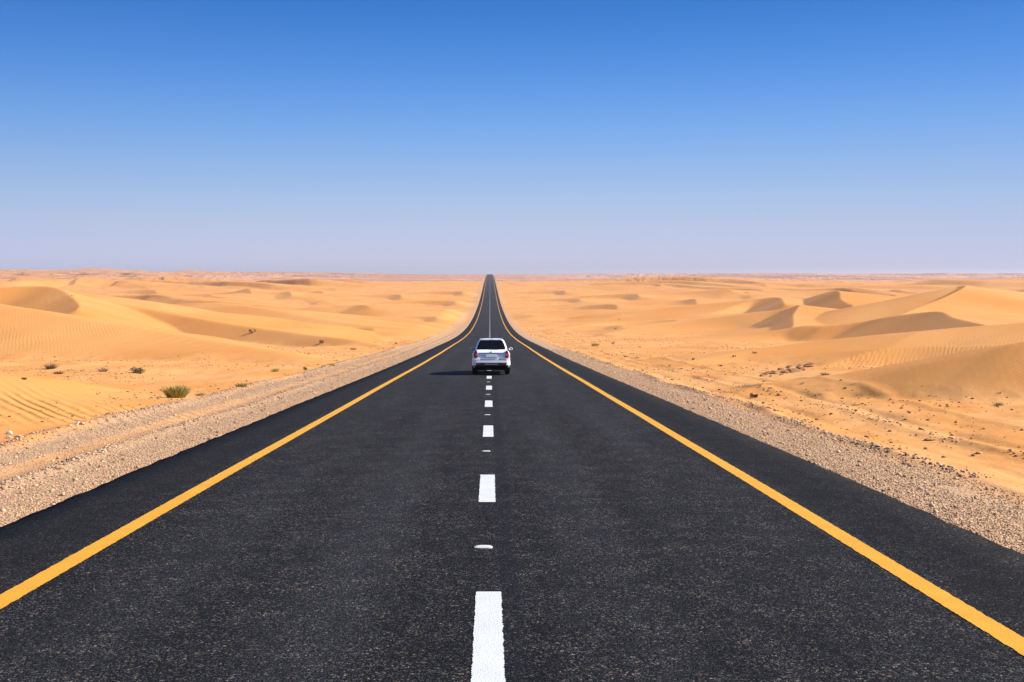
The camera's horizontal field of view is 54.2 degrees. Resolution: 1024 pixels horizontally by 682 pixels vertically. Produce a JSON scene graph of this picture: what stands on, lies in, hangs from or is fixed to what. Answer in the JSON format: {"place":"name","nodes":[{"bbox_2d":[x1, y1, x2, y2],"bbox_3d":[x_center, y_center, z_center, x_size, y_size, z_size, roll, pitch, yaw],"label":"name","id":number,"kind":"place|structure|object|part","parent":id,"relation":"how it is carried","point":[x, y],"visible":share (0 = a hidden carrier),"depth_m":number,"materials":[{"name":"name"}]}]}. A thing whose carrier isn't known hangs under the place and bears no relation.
{"place":"outdoors","nodes":[
{"label":"outdoors","id":0,"kind":"place"},
{"bbox_2d":[0,274,1023,681],"bbox_3d":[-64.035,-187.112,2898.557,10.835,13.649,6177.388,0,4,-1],"label":"road","id":1,"kind":"structure","parent":0,"point":[628,544],"depth_m":9.63,"materials":[{"name":"black asphalt"}]},
{"bbox_2d":[0,283,485,608],"bbox_3d":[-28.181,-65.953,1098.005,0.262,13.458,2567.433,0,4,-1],"label":"yellow edge line","id":2,"kind":"object","parent":1,"relation":"on","point":[14,593],"visible":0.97,"depth_m":11.52,"materials":[{"name":"paint"}]},
{"bbox_2d":[474,545,492,548],"bbox_3d":[-0.286,2.053,9.987,0.186,0.020,0.100,0,1,-1],"label":"road stud","id":3,"kind":"object","parent":1,"relation":"on","point":[483,546],"visible":1,"depth_m":9.95,"materials":[{"name":"white plastic"}]},
{"bbox_2d":[471,322,505,681],"bbox_3d":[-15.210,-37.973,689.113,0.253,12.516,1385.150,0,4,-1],"label":"line","id":4,"kind":"object","parent":1,"relation":"on","point":[488,663],"visible":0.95,"depth_m":7.30,"materials":[{"name":"white paint"}]},
{"bbox_2d":[470,338,512,373],"bbox_3d":[-0.971,0.644,46.790,2.018,1.690,4.574,0,1,-1],"label":"station wagon","id":5,"kind":"object","parent":1,"relation":"on","point":[491,353],"visible":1,"depth_m":44.61,"materials":[{"name":"white paint"}]},
{"bbox_3d":[-0.930,0.177,44.878,1.292,0.399,0.256,0,1,-1],"label":"rear window","id":6,"kind":"part","parent":5,"relation":"part of","materials":[{"name":"black glass"}]},
{"bbox_2d":[493,280,1023,655],"bbox_3d":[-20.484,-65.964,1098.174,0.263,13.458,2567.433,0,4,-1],"label":"yellow edge line","id":7,"kind":"object","parent":1,"relation":"on","point":[1003,634],"visible":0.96,"depth_m":9.88,"materials":[{"name":"paint"}]},
{"bbox_2d":[0,268,1023,553],"bbox_3d":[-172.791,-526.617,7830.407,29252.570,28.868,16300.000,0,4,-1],"label":"desert ground","id":8,"kind":"structure","parent":0,"point":[928,340],"depth_m":77.80,"materials":[{"name":"orange sand"}]},
{"bbox_2d":[37,362,62,368],"bbox_3d":[-25.487,1.346,55.495,1.270,0.455,1.555,2,4,24],"label":"dry brush","id":9,"kind":"object","parent":8,"relation":"on","point":[52,366],"visible":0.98,"depth_m":55.40,"materials":[{"name":"brown plant"}]},
{"bbox_2d":[131,366,144,373],"bbox_3d":[-18.794,1.457,50.489,0.815,0.438,0.922,0,4,-1],"label":"desert shrub","id":10,"kind":"object","parent":8,"relation":"on","point":[136,370],"visible":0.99,"depth_m":50.21,"materials":[{"name":"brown plant"}]},
{"bbox_2d":[159,385,192,397],"bbox_3d":[-11.020,1.656,32.725,1.180,0.465,1.318,-2,4,-22],"label":"grass tuft","id":11,"kind":"object","parent":8,"relation":"on","point":[175,391],"visible":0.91,"depth_m":32.54,"materials":[{"name":"green plant"}]},
{"bbox_2d":[236,382,248,387],"bbox_3d":[-10.184,1.649,37.634,0.650,0.217,0.627,0,4,-1],"label":"grass tuft","id":12,"kind":"object","parent":8,"relation":"on","point":[242,385],"visible":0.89,"depth_m":37.62,"materials":[{"name":"plant"}]},
{"bbox_2d":[0,349,1023,554],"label":"gravel","id":13,"kind":"structure","parent":8,"relation":"on","point":[573,356],"depth_m":19.20,"materials":[{"name":"beige gravel"}]},
{"bbox_2d":[0,328,1023,491],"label":"stones","id":14,"kind":"object","parent":8,"relation":"on","point":[908,411],"visible":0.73,"depth_m":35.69,"materials":[{"name":"brown stone"}]},
{"bbox_2d":[760,362,813,376],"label":"eroded bank","id":15,"kind":"structure","parent":8,"relation":"on","point":[798,368],"depth_m":45.57,"materials":[{"name":"beige sand"}]},
{"bbox_2d":[0,0,1023,273],"label":"sky","id":16,"kind":"structure","parent":0,"point":[306,136],"materials":[{"name":"blue"}]}
]}

